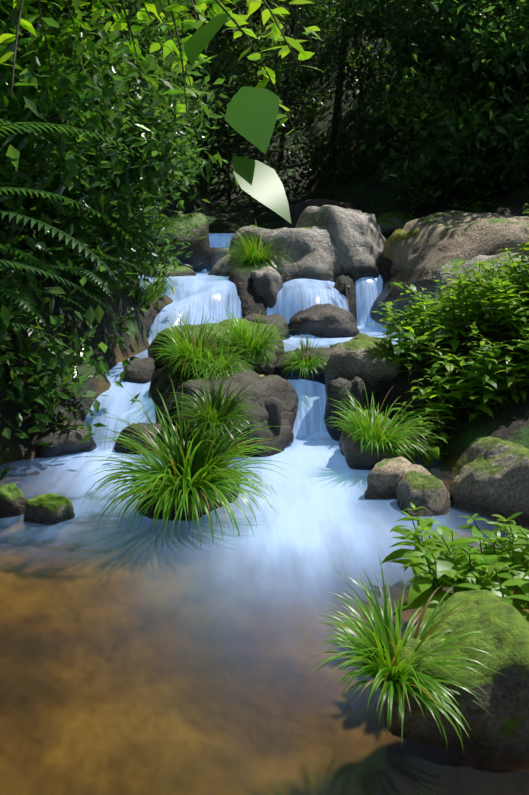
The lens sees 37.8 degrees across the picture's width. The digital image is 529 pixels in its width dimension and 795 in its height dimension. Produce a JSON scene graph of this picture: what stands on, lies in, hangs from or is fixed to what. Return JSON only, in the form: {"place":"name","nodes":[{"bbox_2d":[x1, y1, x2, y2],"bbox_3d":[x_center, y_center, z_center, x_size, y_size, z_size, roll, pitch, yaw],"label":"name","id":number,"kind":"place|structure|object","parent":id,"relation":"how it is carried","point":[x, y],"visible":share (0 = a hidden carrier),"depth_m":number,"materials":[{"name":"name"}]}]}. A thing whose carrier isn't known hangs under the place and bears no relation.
{"place":"outdoors","nodes":[
{"label":"outdoors","id":0,"kind":"place"},
{"bbox_2d":[0,0,322,137],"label":"tree branches","id":1,"kind":"object","parent":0,"point":[174,18],"visible":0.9,"depth_m":4.23,"materials":[{"name":"green plant"}]},
{"bbox_2d":[89,0,248,61],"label":"tree canopy","id":2,"kind":"object","parent":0,"point":[176,41],"visible":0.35,"depth_m":7.87,"materials":[{"name":"green plant"}]},
{"bbox_2d":[184,13,290,222],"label":"tree leaves","id":3,"kind":"object","parent":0,"point":[251,114],"visible":1,"depth_m":0.27,"materials":[{"name":"green plant"}]},
{"bbox_2d":[0,233,528,794],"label":"stream water","id":4,"kind":"structure","parent":0,"point":[132,661],"depth_m":2.93,"materials":[{"name":"liquid"}]},
{"bbox_2d":[206,247,228,271],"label":"rock","id":5,"kind":"object","parent":4,"relation":"in","point":[216,255],"visible":0.08,"depth_m":10.67,"materials":[{"name":"grey stone"}]},
{"bbox_2d":[0,0,528,474],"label":"terrain","id":6,"kind":"structure","parent":0,"point":[508,422],"depth_m":8.87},
{"bbox_2d":[0,483,25,517],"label":"mossy rock","id":7,"kind":"object","parent":6,"relation":"on","point":[12,500],"visible":0.42,"depth_m":4.07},
{"bbox_2d":[0,1,77,230],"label":"leaves","id":8,"kind":"object","parent":6,"relation":"on","point":[27,78],"visible":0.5,"depth_m":4.58,"materials":[{"name":"green plant"}]},
{"bbox_2d":[0,0,86,363],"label":"bush","id":9,"kind":"object","parent":6,"relation":"on","point":[12,154],"depth_m":4.09,"materials":[{"name":"green plant"}]},
{"bbox_2d":[0,262,110,357],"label":"fern","id":10,"kind":"object","parent":9,"relation":"attached to","point":[6,291],"visible":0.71,"depth_m":4.27,"materials":[{"name":"green plant"}]},
{"bbox_2d":[24,493,74,524],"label":"mossy rock","id":11,"kind":"object","parent":6,"relation":"on","point":[48,509],"visible":0.58,"depth_m":3.97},
{"bbox_2d":[0,0,107,146],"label":"leaves","id":12,"kind":"object","parent":6,"relation":"on","point":[58,43],"visible":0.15,"depth_m":4.87,"materials":[{"name":"green plant"}]},
{"bbox_2d":[35,420,96,457],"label":"rock","id":13,"kind":"object","parent":6,"relation":"on","point":[62,439],"visible":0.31,"depth_m":5.22,"materials":[{"name":"grey stone"}]},
{"bbox_2d":[0,50,145,401],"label":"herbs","id":14,"kind":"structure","parent":6,"relation":"on","point":[119,324],"depth_m":6.39,"materials":[{"name":"green plant"}]},
{"bbox_2d":[0,119,152,325],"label":"fern","id":15,"kind":"object","parent":6,"relation":"on","point":[47,226],"visible":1,"depth_m":3.18,"materials":[{"name":"green plant"}]},
{"bbox_2d":[0,3,171,479],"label":"bush","id":16,"kind":"object","parent":6,"relation":"on","point":[61,113],"depth_m":4.92,"materials":[{"name":"green plant"}]},
{"bbox_2d":[8,237,156,299],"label":"wall fern","id":17,"kind":"object","parent":16,"relation":"attached to","point":[75,267],"depth_m":5.53,"materials":[{"name":"green plant"}]},
{"bbox_2d":[33,144,147,190],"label":"fern","id":18,"kind":"object","parent":16,"relation":"on","point":[88,157],"visible":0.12,"depth_m":6.16,"materials":[{"name":"green plant"}]},
{"bbox_2d":[3,0,187,100],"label":"leaves","id":19,"kind":"object","parent":6,"relation":"on","point":[7,20],"depth_m":10.22,"materials":[{"name":"green plant"}]},
{"bbox_2d":[5,0,190,110],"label":"leaves","id":20,"kind":"object","parent":6,"relation":"on","point":[116,6],"visible":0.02,"depth_m":8.92,"materials":[{"name":"green plant"}]},
{"bbox_2d":[1,0,206,189],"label":"bush","id":21,"kind":"object","parent":6,"relation":"on","point":[148,38],"visible":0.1,"depth_m":7.04,"materials":[{"name":"green plant"}]},
{"bbox_2d":[4,2,221,319],"bbox_3d":[-1.448,-1.810,6.097,2.619,2.536,2.481,0,11,-1],"label":"bush","id":22,"kind":"object","parent":6,"relation":"on","point":[111,45],"depth_m":5.98,"materials":[{"name":"green plant"}]},
{"bbox_2d":[84,213,192,249],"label":"wall fern","id":23,"kind":"object","parent":22,"relation":"attached to","point":[106,231],"depth_m":6.87,"materials":[{"name":"green plant"}]},
{"bbox_2d":[89,252,137,296],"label":"bank grass tuft","id":24,"kind":"object","parent":6,"relation":"on","point":[111,286],"depth_m":6.73,"materials":[{"name":"green plant"}]},
{"bbox_2d":[6,0,238,202],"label":"bush","id":25,"kind":"object","parent":6,"relation":"on","point":[202,100],"depth_m":10.19,"materials":[{"name":"green plant"}]},
{"bbox_2d":[9,21,238,293],"bbox_3d":[-1.415,-2.141,7.074,2.498,2.475,2.311,0,11,-1],"label":"bush","id":26,"kind":"object","parent":6,"relation":"on","point":[142,247],"depth_m":7.07,"materials":[{"name":"green plant"}]},
{"bbox_2d":[113,422,163,453],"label":"rock","id":27,"kind":"object","parent":6,"relation":"on","point":[119,448],"visible":0.38,"depth_m":5.30,"materials":[{"name":"stone"}]},
{"bbox_2d":[122,356,158,383],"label":"waterfall rock","id":28,"kind":"object","parent":6,"relation":"on","point":[139,370],"visible":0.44,"depth_m":6.21,"materials":[{"name":"grey stone"}]},
{"bbox_2d":[73,50,215,274],"bbox_3d":[-1.720,-2.601,8.462,2.466,2.530,2.133,0,11,-1],"label":"bush","id":29,"kind":"object","parent":6,"relation":"on","point":[149,216],"depth_m":8.31,"materials":[{"name":"green plant"}]},
{"bbox_2d":[122,264,168,312],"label":"rock","id":30,"kind":"object","parent":6,"relation":"on","point":[139,300],"depth_m":7.52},
{"bbox_2d":[88,7,218,235],"bbox_3d":[-1.651,-3.220,9.412,2.396,2.628,2.059,11,16,43],"label":"bush","id":31,"kind":"object","parent":6,"relation":"on","point":[160,56],"depth_m":9.27,"materials":[{"name":"green plant"}]},
{"bbox_2d":[136,266,184,294],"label":"bank grass tuft","id":32,"kind":"object","parent":6,"relation":"on","point":[162,281],"depth_m":9.00,"materials":[{"name":"green plant"}]},
{"bbox_2d":[86,1,242,215],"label":"bush","id":33,"kind":"object","parent":6,"relation":"on","point":[180,82],"depth_m":11.03,"materials":[{"name":"green plant"}]},
{"bbox_2d":[145,264,195,277],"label":"lip rock","id":34,"kind":"object","parent":6,"relation":"on","point":[184,271],"visible":0.1,"depth_m":9.57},
{"bbox_2d":[122,0,232,99],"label":"leaves","id":35,"kind":"object","parent":6,"relation":"on","point":[231,4],"visible":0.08,"depth_m":13.61,"materials":[{"name":"green plant"}]},
{"bbox_2d":[154,213,211,272],"bbox_3d":[-1.134,-2.046,10.650,0.842,0.966,1.097,0,11,-1],"label":"rock","id":36,"kind":"object","parent":6,"relation":"on","point":[201,250],"visible":0.5,"depth_m":10.21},
{"bbox_2d":[136,455,239,520],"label":"rock tuft","id":37,"kind":"object","parent":6,"relation":"on","point":[173,511],"visible":0.04,"depth_m":4.06,"materials":[{"name":"green plant"}]},
{"bbox_2d":[80,376,293,547],"bbox_3d":[-0.402,0.329,4.002,1.118,0.812,1.160,0,11,-1],"label":"grass tuft","id":38,"kind":"object","parent":37,"relation":"on","point":[205,461],"visible":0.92,"depth_m":3.93,"materials":[{"name":"green plant"}]},
{"bbox_2d":[147,318,284,375],"bbox_3d":[-0.415,-0.056,6.560,1.235,1.212,0.984,2,12,10],"label":"mossy rock","id":39,"kind":"object","parent":6,"relation":"on","point":[265,363],"visible":0.27,"depth_m":6.17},
{"bbox_2d":[147,308,249,380],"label":"grass tuft","id":40,"kind":"object","parent":39,"relation":"on","point":[180,349],"depth_m":5.74,"materials":[{"name":"green plant"}]},
{"bbox_2d":[170,331,256,382],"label":"grass tuft","id":41,"kind":"object","parent":39,"relation":"on","point":[226,364],"depth_m":5.67,"materials":[{"name":"green plant"}]},
{"bbox_2d":[201,308,296,356],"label":"grass tuft","id":42,"kind":"object","parent":39,"relation":"on","point":[257,347],"depth_m":6.02,"materials":[{"name":"green plant"}]},
{"bbox_2d":[174,370,298,456],"bbox_3d":[-0.200,0.282,5.580,0.831,0.912,0.805,4,12,20],"label":"mossy rock","id":43,"kind":"object","parent":6,"relation":"on","point":[282,390],"visible":0.27,"depth_m":5.31,"materials":[{"name":"grey stone"}]},
{"bbox_2d":[165,370,264,450],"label":"grass clump","id":44,"kind":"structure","parent":43,"relation":"on","point":[205,414],"depth_m":4.13,"materials":[{"name":"green plant"}]},
{"bbox_2d":[167,13,317,208],"bbox_3d":[-0.802,-5.491,15.466,3.781,4.034,4.662,0,11,-1],"label":"bush","id":45,"kind":"object","parent":6,"relation":"on","point":[224,128],"visible":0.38,"depth_m":15.37,"materials":[{"name":"green plant"}]},
{"bbox_2d":[179,0,309,101],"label":"tree","id":46,"kind":"object","parent":6,"relation":"on","point":[255,44],"visible":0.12,"depth_m":17.94,"materials":[{"name":"green plant"}]},
{"bbox_2d":[178,4,319,159],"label":"tree branches","id":47,"kind":"object","parent":6,"relation":"on","point":[223,55],"visible":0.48,"depth_m":13.36,"materials":[{"name":"green plant"}]},
{"bbox_2d":[218,0,297,43],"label":"leaves","id":48,"kind":"object","parent":6,"relation":"on","point":[267,23],"visible":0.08,"depth_m":22.17,"materials":[{"name":"green plant"}]},
{"bbox_2d":[250,266,283,307],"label":"lip rock","id":49,"kind":"object","parent":6,"relation":"on","point":[267,284],"visible":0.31,"depth_m":9.06,"materials":[{"name":"grey stone"}]},
{"bbox_2d":[244,314,289,339],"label":"rock","id":50,"kind":"object","parent":6,"relation":"on","point":[268,319],"visible":0.31,"depth_m":8.26,"materials":[{"name":"grey stone"}]},
{"bbox_2d":[208,225,341,282],"bbox_3d":[0.267,-1.516,10.364,1.919,1.556,1.724,4,12,20],"label":"rock","id":51,"kind":"object","parent":6,"relation":"on","point":[313,253],"visible":0.27,"depth_m":9.63,"materials":[{"name":"grey stone"}]},
{"bbox_2d":[220,222,289,270],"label":"grass tuft","id":52,"kind":"object","parent":51,"relation":"on","point":[252,255],"visible":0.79,"depth_m":9.57,"materials":[{"name":"green plant"}]},
{"bbox_2d":[223,0,351,125],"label":"foliage","id":53,"kind":"object","parent":6,"relation":"on","point":[311,102],"visible":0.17,"depth_m":19.22,"materials":[{"name":"green plant"}]},
{"bbox_2d":[277,4,297,165],"bbox_3d":[1.310,-9.970,16.447,3.897,10.283,3.604,0,11,-1],"label":"tree","id":54,"kind":"object","parent":6,"relation":"on","point":[283,130],"visible":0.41,"depth_m":17.31,"materials":[{"name":"brown plant"}]},
{"bbox_2d":[226,0,364,42],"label":"tree","id":55,"kind":"object","parent":6,"relation":"on","point":[256,20],"visible":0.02,"depth_m":20.98,"materials":[{"name":"green plant"}]},
{"bbox_2d":[274,347,335,384],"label":"rock","id":56,"kind":"object","parent":6,"relation":"on","point":[279,369],"visible":0.25,"depth_m":6.03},
{"bbox_2d":[274,330,328,380],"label":"grass tuft","id":57,"kind":"object","parent":56,"relation":"on","point":[307,365],"visible":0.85,"depth_m":5.90,"materials":[{"name":"green plant"}]},
{"bbox_2d":[283,198,355,227],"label":"dark rock","id":58,"kind":"object","parent":6,"relation":"on","point":[296,210],"visible":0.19,"depth_m":12.39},
{"bbox_2d":[207,0,435,186],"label":"bush","id":59,"kind":"object","parent":6,"relation":"on","point":[346,85],"visible":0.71,"depth_m":15.22,"materials":[{"name":"green plant"}]},
{"bbox_2d":[288,303,359,337],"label":"rock","id":60,"kind":"object","parent":6,"relation":"on","point":[328,320],"visible":0.73,"depth_m":8.39,"materials":[{"name":"grey stone"}]},
{"bbox_2d":[139,187,528,499],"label":"leaf litter","id":61,"kind":"object","parent":6,"relation":"on","point":[357,337],"visible":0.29,"depth_m":5.72,"materials":[{"name":"brown plant"}]},
{"bbox_2d":[327,1,350,168],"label":"tree","id":62,"kind":"object","parent":6,"relation":"on","point":[335,120],"visible":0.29,"depth_m":16.49,"materials":[{"name":"brown plant"}]},
{"bbox_2d":[295,205,385,281],"bbox_3d":[1.012,-1.489,10.467,1.482,2.181,1.289,7,13,29],"label":"rock","id":63,"kind":"object","parent":6,"relation":"on","point":[359,238],"visible":0.33,"depth_m":9.80,"materials":[{"name":"grey stone"}]},
{"bbox_2d":[324,376,366,440],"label":"lip rock","id":64,"kind":"object","parent":6,"relation":"on","point":[354,387],"visible":0.62,"depth_m":5.55,"materials":[{"name":"grey stone"}]},
{"bbox_2d":[354,10,363,106],"bbox_3d":[1.653,-12.019,17.612,3.757,10.980,4.136,0,11,-1],"label":"tree","id":65,"kind":"object","parent":6,"relation":"on","point":[357,42],"visible":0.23,"depth_m":17.98,"materials":[{"name":"brown plant"}]},
{"bbox_2d":[324,333,400,401],"bbox_3d":[0.778,-0.148,5.882,0.656,0.664,0.583,-6,13,-29],"label":"mossy rock","id":66,"kind":"object","parent":6,"relation":"on","point":[364,359],"visible":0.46,"depth_m":5.67,"materials":[{"name":"grey stone"}]},
{"bbox_2d":[339,410,417,469],"bbox_3d":[0.771,0.402,5.144,0.559,0.627,0.635,0,11,-1],"label":"rock","id":67,"kind":"object","parent":6,"relation":"on","point":[355,458],"visible":0.23,"depth_m":4.89,"materials":[{"name":"grey stone"}]},
{"bbox_2d":[325,382,445,462],"bbox_3d":[0.748,0.179,4.874,0.762,0.523,0.764,-11,15,-42],"label":"grass tuft","id":68,"kind":"object","parent":67,"relation":"on","point":[378,439],"visible":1,"depth_m":4.80,"materials":[{"name":"green plant"}]},
{"bbox_2d":[322,0,459,97],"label":"foliage","id":69,"kind":"object","parent":6,"relation":"on","point":[377,55],"visible":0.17,"depth_m":17.45,"materials":[{"name":"green plant"}]},
{"bbox_2d":[387,281,404,328],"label":"lip rock","id":70,"kind":"object","parent":6,"relation":"on","point":[390,284],"visible":0.02,"depth_m":9.17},
{"bbox_2d":[316,0,478,148],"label":"foliage","id":71,"kind":"object","parent":6,"relation":"on","point":[380,33],"visible":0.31,"depth_m":14.69,"materials":[{"name":"green plant"}]},
{"bbox_2d":[364,457,430,498],"bbox_3d":[0.778,0.568,4.511,0.433,0.429,0.372,0,11,1],"label":"flat rock","id":72,"kind":"object","parent":6,"relation":"on","point":[385,477],"visible":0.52,"depth_m":4.35,"materials":[{"name":"grey stone"}]},
{"bbox_2d":[382,228,418,259],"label":"fallen rock","id":73,"kind":"object","parent":6,"relation":"on","point":[394,239],"visible":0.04,"depth_m":9.80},
{"bbox_2d":[377,211,439,233],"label":"rock","id":74,"kind":"object","parent":6,"relation":"on","point":[397,218],"visible":0.04,"depth_m":12.19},
{"bbox_2d":[396,470,451,516],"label":"flat rock","id":75,"kind":"object","parent":6,"relation":"on","point":[431,494],"visible":0.46,"depth_m":4.12,"materials":[{"name":"grey stone"}]},
{"bbox_2d":[380,28,477,77],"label":"foliage","id":76,"kind":"object","parent":6,"relation":"on","point":[417,37],"visible":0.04,"depth_m":17.06,"materials":[{"name":"green plant"}]},
{"bbox_2d":[341,0,528,151],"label":"foliage","id":77,"kind":"object","parent":6,"relation":"on","point":[418,16],"visible":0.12,"depth_m":12.62,"materials":[{"name":"green plant"}]},
{"bbox_2d":[378,169,496,233],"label":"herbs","id":78,"kind":"object","parent":6,"relation":"on","point":[456,204],"visible":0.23,"depth_m":11.86,"materials":[{"name":"green plant"}]},
{"bbox_2d":[353,10,528,211],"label":"slope bush","id":79,"kind":"object","parent":6,"relation":"on","point":[452,114],"visible":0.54,"depth_m":11.72,"materials":[{"name":"green plant"}]},
{"bbox_2d":[394,6,498,91],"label":"foliage","id":80,"kind":"object","parent":6,"relation":"on","point":[418,54],"visible":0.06,"depth_m":14.40,"materials":[{"name":"green plant"}]},
{"bbox_2d":[370,203,528,466],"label":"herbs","id":81,"kind":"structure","parent":6,"relation":"on","point":[418,335],"depth_m":5.47,"materials":[{"name":"green plant"}]},
{"bbox_2d":[370,211,528,328],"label":"rock","id":82,"kind":"object","parent":6,"relation":"on","point":[426,252],"visible":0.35,"depth_m":8.72,"materials":[{"name":"grey stone"}]},
{"bbox_2d":[381,502,528,621],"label":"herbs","id":83,"kind":"object","parent":6,"relation":"on","point":[501,572],"visible":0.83,"depth_m":2.79,"materials":[{"name":"green plant"}]},
{"bbox_2d":[382,0,528,210],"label":"slope bush","id":84,"kind":"object","parent":6,"relation":"on","point":[515,173],"visible":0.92,"depth_m":10.91,"materials":[{"name":"green plant"}]},
{"bbox_2d":[384,590,528,760],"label":"mossy rock","id":85,"kind":"object","parent":6,"relation":"on","point":[502,636],"visible":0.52,"depth_m":2.20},
{"bbox_2d":[305,557,502,751],"bbox_3d":[0.401,0.724,2.231,0.597,0.464,0.597,0,11,-1],"label":"grass tuft","id":86,"kind":"object","parent":85,"relation":"on","point":[374,650],"depth_m":2.19,"materials":[{"name":"green plant"}]},
{"bbox_2d":[425,252,528,333],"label":"rock","id":87,"kind":"object","parent":6,"relation":"on","point":[467,263],"visible":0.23,"depth_m":7.06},
{"bbox_2d":[448,0,528,93],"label":"foliage","id":88,"kind":"object","parent":6,"relation":"on","point":[518,13],"visible":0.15,"depth_m":10.70,"materials":[{"name":"green plant"}]},
{"bbox_2d":[449,436,528,522],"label":"rock","id":89,"kind":"object","parent":6,"relation":"on","point":[493,476],"visible":0.62,"depth_m":4.12,"materials":[{"name":"grey stone"}]},
{"bbox_2d":[474,1,528,104],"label":"foliage","id":90,"kind":"object","parent":6,"relation":"on","point":[527,101],"visible":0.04,"depth_m":12.60,"materials":[{"name":"green plant"}]},
{"bbox_2d":[483,2,528,111],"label":"foliage","id":91,"kind":"object","parent":6,"relation":"on","point":[489,4],"visible":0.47,"depth_m":10.84,"materials":[{"name":"green plant"}]},
{"bbox_2d":[265,397,280,435],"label":"lip rock","id":92,"kind":"object","parent":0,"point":[273,406],"visible":0.27,"depth_m":5.33,"materials":[{"name":"grey stone"}]}
]}

